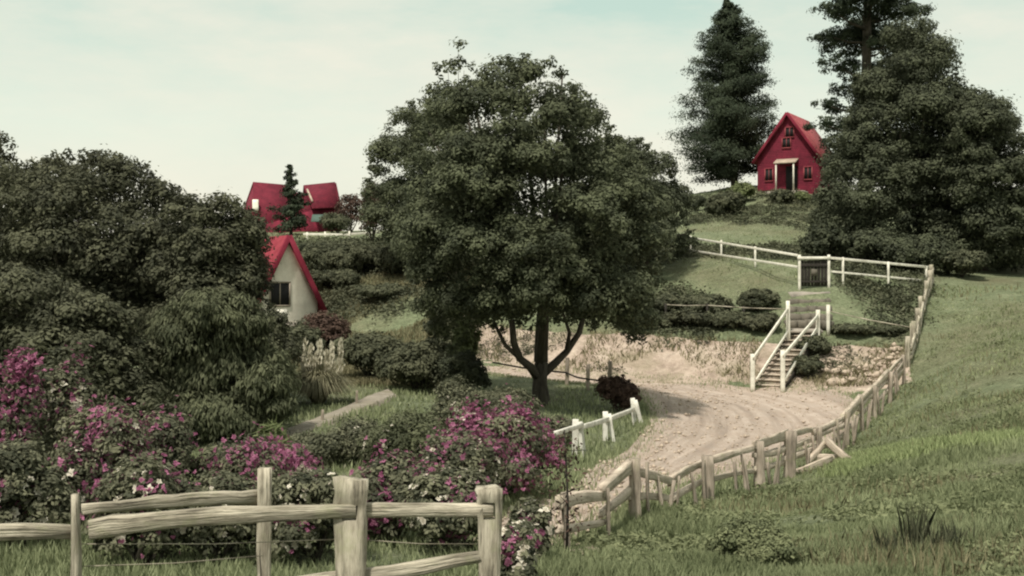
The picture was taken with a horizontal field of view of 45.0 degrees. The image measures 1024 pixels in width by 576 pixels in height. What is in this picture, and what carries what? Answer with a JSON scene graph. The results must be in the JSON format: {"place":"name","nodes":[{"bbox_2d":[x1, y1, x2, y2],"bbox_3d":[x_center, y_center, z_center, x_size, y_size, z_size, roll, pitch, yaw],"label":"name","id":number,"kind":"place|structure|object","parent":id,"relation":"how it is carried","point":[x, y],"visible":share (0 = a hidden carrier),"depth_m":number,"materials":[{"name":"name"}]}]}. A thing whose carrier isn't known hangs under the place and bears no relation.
{"place":"outdoors","nodes":[
{"label":"outdoors","id":0,"kind":"place"},
{"bbox_2d":[285,389,395,435],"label":"garden path","id":1,"kind":"structure","parent":0,"point":[379,397],"depth_m":33.31,"materials":[{"name":"beige stone"}]},
{"bbox_2d":[0,0,1023,236],"label":"sky","id":2,"kind":"structure","parent":0,"point":[225,94],"materials":[{"name":"white"}]},
{"bbox_2d":[0,185,1023,575],"bbox_3d":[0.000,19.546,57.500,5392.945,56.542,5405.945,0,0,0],"label":"ground","id":3,"kind":"structure","parent":0,"point":[843,303],"depth_m":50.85,"materials":[{"name":"green plant"}]},
{"bbox_2d":[0,131,18,206],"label":"broadleaf tree","id":4,"kind":"object","parent":3,"relation":"on","point":[4,140],"visible":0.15,"depth_m":69.82,"materials":[{"name":"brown plant"}]},
{"bbox_2d":[0,344,60,509],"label":"flowering shrub","id":5,"kind":"object","parent":3,"relation":"on","point":[19,395],"visible":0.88,"depth_m":17.34,"materials":[{"name":"pink plant"}]},
{"bbox_2d":[0,430,83,549],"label":"flowering shrub","id":6,"kind":"object","parent":3,"relation":"on","point":[28,477],"visible":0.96,"depth_m":14.37,"materials":[{"name":"green plant"}]},
{"bbox_2d":[3,340,115,466],"bbox_3d":[-6.753,2.124,18.499,1.446,2.718,1.395,0,0,20],"label":"flowering shrub","id":7,"kind":"object","parent":3,"relation":"on","point":[71,384],"visible":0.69,"depth_m":18.21,"materials":[{"name":"green plant"}]},
{"bbox_2d":[0,260,174,445],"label":"broadleaf tree","id":8,"kind":"object","parent":3,"relation":"on","point":[103,326],"visible":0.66,"depth_m":26.94,"materials":[{"name":"green plant"}]},
{"bbox_2d":[0,144,186,349],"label":"broadleaf tree","id":9,"kind":"object","parent":3,"relation":"on","point":[49,228],"visible":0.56,"depth_m":33.26,"materials":[{"name":"green plant"}]},
{"bbox_2d":[45,394,162,526],"bbox_3d":[-5.508,2.396,16.384,1.937,1.973,1.609,0,0,39],"label":"flowering shrub","id":10,"kind":"object","parent":3,"relation":"on","point":[92,441],"visible":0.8,"depth_m":16.09,"materials":[{"name":"green plant"}]},
{"bbox_2d":[80,441,208,568],"bbox_3d":[-3.994,2.443,13.580,1.447,1.551,1.389,0,0,0],"label":"flowering shrub","id":11,"kind":"object","parent":3,"relation":"on","point":[145,477],"visible":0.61,"depth_m":13.30,"materials":[{"name":"green plant"}]},
{"bbox_2d":[138,395,209,480],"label":"flowering shrub","id":12,"kind":"object","parent":3,"relation":"on","point":[173,440],"visible":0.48,"depth_m":17.81,"materials":[{"name":"green plant"}]},
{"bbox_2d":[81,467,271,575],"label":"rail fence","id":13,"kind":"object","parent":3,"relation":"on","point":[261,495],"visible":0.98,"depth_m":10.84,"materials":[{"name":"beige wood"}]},
{"bbox_2d":[163,465,256,564],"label":"flowering shrub","id":14,"kind":"object","parent":3,"relation":"on","point":[229,481],"visible":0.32,"depth_m":13.74,"materials":[{"name":"green plant"}]},
{"bbox_2d":[126,286,305,449],"bbox_3d":[-7.096,1.887,29.383,4.493,3.990,4.620,0,0,0],"label":"weeping tree","id":15,"kind":"object","parent":3,"relation":"on","point":[213,345],"visible":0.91,"depth_m":28.22,"materials":[{"name":"green plant"}]},
{"bbox_2d":[133,186,308,391],"bbox_3d":[-8.038,0.653,34.140,4.772,6.564,7.703,0,0,-8],"label":"broadleaf tree","id":16,"kind":"object","parent":3,"relation":"on","point":[223,249],"visible":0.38,"depth_m":31.93,"materials":[{"name":"green plant"}]},
{"bbox_2d":[170,422,323,486],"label":"flowering shrub","id":17,"kind":"object","parent":3,"relation":"on","point":[248,457],"visible":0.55,"depth_m":18.03,"materials":[{"name":"pink plant"}]},
{"bbox_2d":[0,475,502,575],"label":"split rail fence","id":18,"kind":"object","parent":3,"relation":"on","point":[350,511],"visible":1,"depth_m":9.95,"materials":[{"name":"beige wood"}]},
{"bbox_2d":[251,415,296,448],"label":"leafy plant","id":19,"kind":"object","parent":3,"relation":"on","point":[266,430],"visible":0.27,"depth_m":21.03,"materials":[{"name":"green plant"}]},
{"bbox_2d":[266,164,313,234],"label":"conifer","id":20,"kind":"object","parent":3,"relation":"on","point":[296,219],"visible":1,"depth_m":90.71,"materials":[{"name":"green plant"}]},
{"bbox_2d":[258,235,326,325],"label":"white cottage","id":21,"kind":"structure","parent":3,"relation":"on","point":[296,295],"depth_m":60.12,"materials":[{"name":"white paint"}]},
{"bbox_2d":[269,281,290,306],"bbox_3d":[-11.238,0.289,59.774,1.110,1.210,0.130,0,0,-36],"label":"window","id":22,"kind":"structure","parent":21,"relation":"in","point":[282,289],"depth_m":59.79,"materials":[{"name":"black glass"}]},
{"bbox_2d":[244,182,340,231],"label":"red roofed house","id":23,"kind":"structure","parent":3,"relation":"on","point":[324,197],"depth_m":97.89,"materials":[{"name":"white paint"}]},
{"bbox_2d":[281,319,325,361],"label":"garden bush","id":24,"kind":"object","parent":3,"relation":"on","point":[312,335],"visible":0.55,"depth_m":49.49,"materials":[{"name":"green plant"}]},
{"bbox_2d":[271,461,337,565],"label":"flowering shrub","id":25,"kind":"object","parent":3,"relation":"on","point":[305,487],"visible":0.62,"depth_m":13.62,"materials":[{"name":"green plant"}]},
{"bbox_2d":[288,428,358,468],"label":"rose bush","id":26,"kind":"object","parent":3,"relation":"on","point":[324,446],"visible":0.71,"depth_m":23.74,"materials":[{"name":"green plant"}]},
{"bbox_2d":[302,308,353,350],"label":"garden bush","id":27,"kind":"object","parent":3,"relation":"on","point":[331,328],"visible":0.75,"depth_m":51.61,"materials":[{"name":"brown plant"}]},
{"bbox_2d":[290,337,366,403],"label":"pampas clump","id":28,"kind":"object","parent":3,"relation":"on","point":[319,380],"visible":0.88,"depth_m":35.82,"materials":[{"name":"beige plant"}]},
{"bbox_2d":[309,265,360,286],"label":"hillside bush","id":29,"kind":"object","parent":3,"relation":"on","point":[340,276],"visible":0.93,"depth_m":65.32,"materials":[{"name":"green plant"}]},
{"bbox_2d":[319,212,351,233],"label":"round shrub","id":30,"kind":"object","parent":3,"relation":"on","point":[334,221],"visible":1,"depth_m":89.43,"materials":[{"name":"green plant"}]},
{"bbox_2d":[300,237,381,271],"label":"hillside bush","id":31,"kind":"object","parent":3,"relation":"on","point":[351,255],"visible":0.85,"depth_m":68.73,"materials":[{"name":"green plant"}]},
{"bbox_2d":[334,193,361,232],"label":"russet shrub","id":32,"kind":"object","parent":3,"relation":"on","point":[349,209],"visible":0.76,"depth_m":91.69,"materials":[{"name":"brown plant"}]},
{"bbox_2d":[316,409,387,465],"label":"rose bush","id":33,"kind":"object","parent":3,"relation":"on","point":[351,429],"visible":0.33,"depth_m":24.55,"materials":[{"name":"green plant"}]},
{"bbox_2d":[328,328,408,376],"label":"garden bush","id":34,"kind":"object","parent":3,"relation":"on","point":[363,350],"visible":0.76,"depth_m":43.35,"materials":[{"name":"green plant"}]},
{"bbox_2d":[358,181,383,241],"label":"russet shrub","id":35,"kind":"object","parent":3,"relation":"on","point":[370,233],"visible":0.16,"depth_m":81.56,"materials":[{"name":"green plant"}]},
{"bbox_2d":[353,280,406,298],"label":"hillside bush","id":36,"kind":"object","parent":3,"relation":"on","point":[380,290],"visible":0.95,"depth_m":60.42,"materials":[{"name":"green plant"}]},
{"bbox_2d":[291,259,473,387],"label":"slope grass","id":37,"kind":"structure","parent":3,"relation":"on","point":[357,376],"depth_m":55.93,"materials":[{"name":"green plant"}]},
{"bbox_2d":[287,233,495,326],"bbox_3d":[-8.459,-0.659,71.022,16.820,6.178,28.371,0,0,0],"label":"slope scrub","id":38,"kind":"object","parent":3,"relation":"on","point":[340,302],"visible":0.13,"depth_m":62.30,"materials":[{"name":"green plant"}]},
{"bbox_2d":[344,436,445,543],"bbox_3d":[-1.438,2.619,15.605,1.603,1.527,1.484,0,0,0],"label":"flowering shrub","id":39,"kind":"object","parent":3,"relation":"on","point":[388,475],"visible":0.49,"depth_m":15.25,"materials":[{"name":"green plant"}]},
{"bbox_2d":[373,244,426,274],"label":"hillside bush","id":40,"kind":"object","parent":3,"relation":"on","point":[382,256],"visible":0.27,"depth_m":67.05,"materials":[{"name":"green plant"}]},
{"bbox_2d":[350,404,451,461],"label":"rose bush","id":41,"kind":"object","parent":3,"relation":"on","point":[395,431],"visible":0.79,"depth_m":23.58,"materials":[{"name":"green plant"}]},
{"bbox_2d":[356,88,466,270],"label":"broadleaf tree","id":42,"kind":"object","parent":3,"relation":"on","point":[394,150],"visible":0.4,"depth_m":65.56,"materials":[{"name":"green plant"}]},
{"bbox_2d":[371,337,453,392],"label":"garden bush","id":43,"kind":"object","parent":3,"relation":"on","point":[412,362],"visible":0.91,"depth_m":40.37,"materials":[{"name":"green plant"}]},
{"bbox_2d":[421,315,464,353],"bbox_3d":[-2.461,1.771,45.987,1.860,3.176,1.983,0,0,0],"label":"green sapling","id":44,"kind":"object","parent":3,"relation":"on","point":[443,343],"visible":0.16,"depth_m":45.52,"materials":[{"name":"green plant"}]},
{"bbox_2d":[394,463,494,554],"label":"flowering shrub","id":45,"kind":"object","parent":3,"relation":"on","point":[447,485],"visible":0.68,"depth_m":14.28,"materials":[{"name":"green plant"}]},
{"bbox_2d":[419,37,476,273],"bbox_3d":[-3.187,-6.464,64.098,3.422,12.990,3.098,0,0,0],"label":"spindly tree","id":46,"kind":"object","parent":3,"relation":"on","point":[451,67],"visible":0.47,"depth_m":63.91,"materials":[{"name":"green plant"}]},
{"bbox_2d":[419,371,492,426],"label":"rose bush","id":47,"kind":"object","parent":3,"relation":"on","point":[457,395],"visible":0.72,"depth_m":28.75,"materials":[{"name":"green plant"}]},
{"bbox_2d":[433,348,491,390],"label":"garden bush","id":48,"kind":"object","parent":3,"relation":"on","point":[467,365],"visible":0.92,"depth_m":39.53,"materials":[{"name":"green plant"}]},
{"bbox_2d":[452,316,484,355],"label":"green sapling","id":49,"kind":"object","parent":3,"relation":"on","point":[472,344],"visible":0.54,"depth_m":42.73,"materials":[{"name":"green plant"}]},
{"bbox_2d":[418,427,519,506],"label":"flowering shrub","id":50,"kind":"object","parent":3,"relation":"on","point":[485,453],"visible":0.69,"depth_m":17.84,"materials":[{"name":"green plant"}]},
{"bbox_2d":[433,383,573,501],"bbox_3d":[-0.166,2.523,19.875,2.389,1.968,2.410,0,0,0],"label":"flowering shrub","id":51,"kind":"object","parent":3,"relation":"on","point":[517,425],"visible":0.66,"depth_m":19.65,"materials":[{"name":"pink plant"}]},
{"bbox_2d":[477,384,544,418],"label":"rose bush","id":52,"kind":"object","parent":3,"relation":"on","point":[497,396],"visible":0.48,"depth_m":30.84,"materials":[{"name":"green plant"}]},
{"bbox_2d":[500,518,539,575],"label":"flowering shrub","id":53,"kind":"object","parent":3,"relation":"on","point":[518,550],"visible":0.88,"depth_m":11.85,"materials":[{"name":"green plant"}]},
{"bbox_2d":[504,495,555,559],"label":"flowering shrub","id":54,"kind":"object","parent":3,"relation":"on","point":[532,512],"visible":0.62,"depth_m":13.67,"materials":[{"name":"green plant"}]},
{"bbox_2d":[385,51,683,405],"bbox_3d":[0.533,-1.709,37.909,9.525,11.209,11.582,0,0,0],"label":"broadleaf tree","id":55,"kind":"object","parent":3,"relation":"on","point":[571,249],"visible":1,"depth_m":34.38,"materials":[{"name":"green plant"}]},
{"bbox_2d":[492,358,611,389],"bbox_3d":[1.419,3.074,43.554,5.036,1.265,1.072,0,0,23],"label":"dark post fence","id":56,"kind":"object","parent":3,"relation":"on","point":[567,374],"visible":0.7,"depth_m":43.14,"materials":[{"name":"brown wood"}]},
{"bbox_2d":[538,413,571,442],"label":"rose bush","id":57,"kind":"object","parent":3,"relation":"on","point":[565,422],"visible":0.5,"depth_m":28.79,"materials":[{"name":"green plant"}]},
{"bbox_2d":[532,424,591,549],"bbox_3d":[0.588,2.485,14.571,0.728,1.764,0.525,0,0,0],"label":"dead sapling","id":58,"kind":"object","parent":3,"relation":"on","point":[567,501],"visible":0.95,"depth_m":14.59,"materials":[{"name":"brown plant"}]},
{"bbox_2d":[553,398,642,456],"bbox_3d":[2.157,3.445,29.661,0.415,1.076,9.294,0,0,17],"label":"white bend fence","id":59,"kind":"object","parent":3,"relation":"on","point":[578,426],"visible":0.81,"depth_m":29.96,"materials":[{"name":"paint"}]},
{"bbox_2d":[592,374,641,410],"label":"dark bush","id":60,"kind":"object","parent":3,"relation":"on","point":[620,391],"visible":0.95,"depth_m":36.25,"materials":[{"name":"brown plant"}]},
{"bbox_2d":[603,133,699,270],"bbox_3d":[6.483,-4.245,61.960,6.219,7.294,9.617,0,0,0],"label":"broadleaf tree","id":61,"kind":"object","parent":3,"relation":"on","point":[678,195],"visible":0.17,"depth_m":60.07,"materials":[{"name":"green plant"}]},
{"bbox_2d":[651,290,688,312],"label":"bank bush","id":62,"kind":"object","parent":3,"relation":"on","point":[674,298],"visible":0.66,"depth_m":52.18,"materials":[{"name":"green plant"}]},
{"bbox_2d":[470,363,884,551],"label":"verge grass","id":63,"kind":"structure","parent":3,"relation":"on","point":[634,438],"depth_m":29.86,"materials":[{"name":"plant"}]},
{"bbox_2d":[662,308,712,328],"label":"bank bush","id":64,"kind":"object","parent":3,"relation":"on","point":[687,316],"visible":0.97,"depth_m":50.84,"materials":[{"name":"green plant"}]},
{"bbox_2d":[675,291,735,313],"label":"bank bush","id":65,"kind":"object","parent":3,"relation":"on","point":[713,299],"visible":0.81,"depth_m":51.99,"materials":[{"name":"green plant"}]},
{"bbox_2d":[658,0,781,187],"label":"conifer tree","id":66,"kind":"object","parent":3,"relation":"on","point":[730,134],"visible":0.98,"depth_m":100.63,"materials":[{"name":"green plant"}]},
{"bbox_2d":[703,187,749,216],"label":"round shrub","id":67,"kind":"object","parent":3,"relation":"on","point":[722,201],"visible":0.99,"depth_m":83.51,"materials":[{"name":"green plant"}]},
{"bbox_2d":[700,308,753,328],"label":"bank bush","id":68,"kind":"object","parent":3,"relation":"on","point":[733,319],"visible":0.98,"depth_m":50.49,"materials":[{"name":"green plant"}]},
{"bbox_2d":[555,355,905,548],"bbox_3d":[7.085,3.530,29.992,0.924,2.267,32.548,0,0,25],"label":"roadside fence","id":69,"kind":"object","parent":3,"relation":"on","point":[635,472],"visible":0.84,"depth_m":24.92,"materials":[{"name":"beige wood"}]},
{"bbox_2d":[724,180,758,197],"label":"pale shrub","id":70,"kind":"object","parent":3,"relation":"on","point":[745,189],"visible":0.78,"depth_m":91.28,"materials":[{"name":"green plant"}]},
{"bbox_2d":[689,235,797,267],"bbox_3d":[11.231,-1.799,59.943,0.669,1.965,11.766,0,0,-16],"label":"white rail fence","id":71,"kind":"object","parent":3,"relation":"on","point":[755,248],"visible":0.77,"depth_m":58.95,"materials":[{"name":"paint"}]},
{"bbox_2d":[698,512,807,566],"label":"bush","id":72,"kind":"object","parent":3,"relation":"on","point":[759,538],"depth_m":14.21,"materials":[{"name":"green plant"}]},
{"bbox_2d":[736,287,781,310],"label":"bank bush","id":73,"kind":"object","parent":3,"relation":"on","point":[760,298],"visible":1,"depth_m":52.13,"materials":[{"name":"green plant"}]},
{"bbox_2d":[740,312,780,332],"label":"bank bush","id":74,"kind":"object","parent":3,"relation":"on","point":[761,321],"visible":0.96,"depth_m":49.98,"materials":[{"name":"green plant"}]},
{"bbox_2d":[529,284,1023,575],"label":"meadow grass","id":75,"kind":"structure","parent":3,"relation":"on","point":[652,521],"depth_m":18.51,"materials":[{"name":"green plant"}]},
{"bbox_2d":[769,188,794,202],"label":"round shrub","id":76,"kind":"object","parent":3,"relation":"on","point":[780,194],"visible":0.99,"depth_m":89.43,"materials":[{"name":"green plant"}]},
{"bbox_2d":[627,187,948,350],"bbox_3d":[18.557,-2.879,74.127,25.076,10.839,51.733,0,0,6],"label":"terrace scrub","id":77,"kind":"object","parent":3,"relation":"on","point":[849,266],"visible":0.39,"depth_m":58.75,"materials":[{"name":"green plant"}]},
{"bbox_2d":[751,112,832,193],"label":"red house","id":78,"kind":"structure","parent":3,"relation":"on","point":[784,158],"depth_m":94.94,"materials":[{"name":"wood"}]},
{"bbox_2d":[786,166,796,190],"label":"door","id":79,"kind":"structure","parent":78,"relation":"in","point":[789,169],"depth_m":94.84,"materials":[{"name":"black wood"}]},
{"bbox_2d":[784,291,833,332],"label":"stone steps","id":80,"kind":"structure","parent":3,"relation":"on","point":[799,323],"depth_m":50.92,"materials":[{"name":"grey stone"}]},
{"bbox_2d":[797,255,830,289],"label":"garden gate","id":81,"kind":"structure","parent":80,"relation":"on","point":[804,272],"depth_m":54.00,"materials":[{"name":"white paint"}]},
{"bbox_2d":[795,334,833,355],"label":"bank bush","id":82,"kind":"object","parent":3,"relation":"on","point":[819,344],"visible":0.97,"depth_m":48.09,"materials":[{"name":"green plant"}]},
{"bbox_2d":[796,437,850,473],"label":"fallen rails","id":83,"kind":"object","parent":3,"relation":"on","point":[817,457],"visible":0.8,"depth_m":29.65,"materials":[{"name":"beige wood"}]},
{"bbox_2d":[796,220,864,260],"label":"hedge shrub","id":84,"kind":"object","parent":3,"relation":"on","point":[821,238],"visible":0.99,"depth_m":61.44,"materials":[{"name":"green plant"}]},
{"bbox_2d":[830,321,877,335],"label":"bank bush","id":85,"kind":"object","parent":3,"relation":"on","point":[848,328],"visible":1,"depth_m":49.50,"materials":[{"name":"green plant"}]},
{"bbox_2d":[699,282,1023,575],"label":"dry grass","id":86,"kind":"structure","parent":3,"relation":"on","point":[890,554],"depth_m":15.34,"materials":[{"name":"green plant"}]},
{"bbox_2d":[826,305,910,344],"bbox_3d":[14.121,1.624,48.912,3.522,1.904,0.176,0,0,36],"label":"wire fence","id":87,"kind":"object","parent":3,"relation":"on","point":[828,311],"visible":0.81,"depth_m":49.83,"materials":[{"name":"white paint"}]},
{"bbox_2d":[803,0,936,190],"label":"pine tree","id":88,"kind":"object","parent":3,"relation":"on","point":[858,32],"visible":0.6,"depth_m":83.74,"materials":[{"name":"green plant"}]},
{"bbox_2d":[830,257,928,285],"bbox_3d":[16.846,-0.645,55.982,7.001,1.456,0.314,0,0,-34],"label":"white rail fence","id":89,"kind":"object","parent":3,"relation":"on","point":[843,259],"visible":0.83,"depth_m":55.84,"materials":[{"name":"paint"}]},
{"bbox_2d":[847,223,918,269],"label":"hedge shrub","id":90,"kind":"object","parent":3,"relation":"on","point":[881,243],"visible":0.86,"depth_m":60.91,"materials":[{"name":"green plant"}]},
{"bbox_2d":[798,12,974,260],"bbox_3d":[21.029,-7.995,68.130,10.114,14.197,14.093,0,0,21],"label":"cypress tree","id":91,"kind":"object","parent":3,"relation":"on","point":[903,86],"visible":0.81,"depth_m":64.11,"materials":[{"name":"green plant"}]},
{"bbox_2d":[866,520,908,551],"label":"grass tuft","id":92,"kind":"object","parent":3,"relation":"on","point":[878,539],"visible":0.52,"depth_m":14.38,"materials":[{"name":"green plant"}]},
{"bbox_2d":[875,323,909,333],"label":"bank bush","id":93,"kind":"object","parent":3,"relation":"on","point":[882,328],"visible":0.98,"depth_m":49.53,"materials":[{"name":"green plant"}]},
{"bbox_2d":[893,494,937,547],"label":"grass tuft","id":94,"kind":"object","parent":3,"relation":"on","point":[913,532],"visible":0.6,"depth_m":14.48,"materials":[{"name":"green plant"}]},
{"bbox_2d":[905,265,933,367],"bbox_3d":[17.250,1.044,51.949,0.345,4.275,12.513,0,0,23],"label":"hill fence","id":95,"kind":"object","parent":3,"relation":"on","point":[916,325],"visible":0.97,"depth_m":49.52,"materials":[{"name":"beige wood"}]},
{"bbox_2d":[884,229,960,274],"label":"hedge shrub","id":96,"kind":"object","parent":3,"relation":"on","point":[933,250],"visible":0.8,"depth_m":60.92,"materials":[{"name":"green plant"}]},
{"bbox_2d":[915,510,965,549],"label":"grass tuft","id":97,"kind":"object","parent":3,"relation":"on","point":[933,540],"visible":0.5,"depth_m":13.97,"materials":[{"name":"green plant"}]},
{"bbox_2d":[937,245,990,277],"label":"pale shrub","id":98,"kind":"object","parent":3,"relation":"on","point":[968,261],"visible":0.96,"depth_m":60.33,"materials":[{"name":"green plant"}]},
{"bbox_2d":[925,84,1023,271],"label":"cypress tree","id":99,"kind":"object","parent":3,"relation":"on","point":[982,128],"visible":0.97,"depth_m":62.41,"materials":[{"name":"green plant"}]},
{"bbox_2d":[473,364,858,545],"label":"road","id":100,"kind":"structure","parent":0,"point":[819,413],"depth_m":38.10,"materials":[{"name":"beige gravel"}]},
{"bbox_2d":[476,323,911,395],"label":"bank","id":101,"kind":"structure","parent":0,"point":[665,362],"depth_m":48.88,"materials":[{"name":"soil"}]},
{"bbox_2d":[476,328,869,376],"bbox_3d":[5.098,2.270,50.304,18.810,2.424,4.863,0,0,24],"label":"bank scrub","id":102,"kind":"object","parent":101,"relation":"on","point":[554,333],"visible":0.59,"depth_m":51.09,"materials":[{"name":"green plant"}]},
{"bbox_2d":[755,333,817,387],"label":"plank steps","id":103,"kind":"structure","parent":101,"relation":"on","point":[789,357],"depth_m":47.59,"materials":[{"name":"beige wood"}]},
{"bbox_2d":[750,301,789,391],"bbox_3d":[10.007,2.258,47.628,0.250,3.495,4.283,0,0,31],"label":"white handrail","id":104,"kind":"object","parent":103,"relation":"on","point":[753,356],"visible":0.91,"depth_m":47.23,"materials":[{"name":"paint"}]},
{"bbox_2d":[780,310,819,392],"bbox_3d":[11.062,2.441,47.343,0.194,3.148,4.498,0,0,31],"label":"white handrail","id":105,"kind":"object","parent":103,"relation":"on","point":[783,354],"visible":0.85,"depth_m":46.25,"materials":[{"name":"paint"}]},
{"bbox_2d":[788,354,825,377],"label":"bank bush","id":106,"kind":"object","parent":101,"relation":"on","point":[806,365],"visible":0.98,"depth_m":46.67,"materials":[{"name":"green plant"}]},
{"bbox_2d":[788,426,1023,479],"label":"lime grass","id":107,"kind":"structure","parent":0,"point":[917,448],"depth_m":27.16,"materials":[{"name":"green plant"}]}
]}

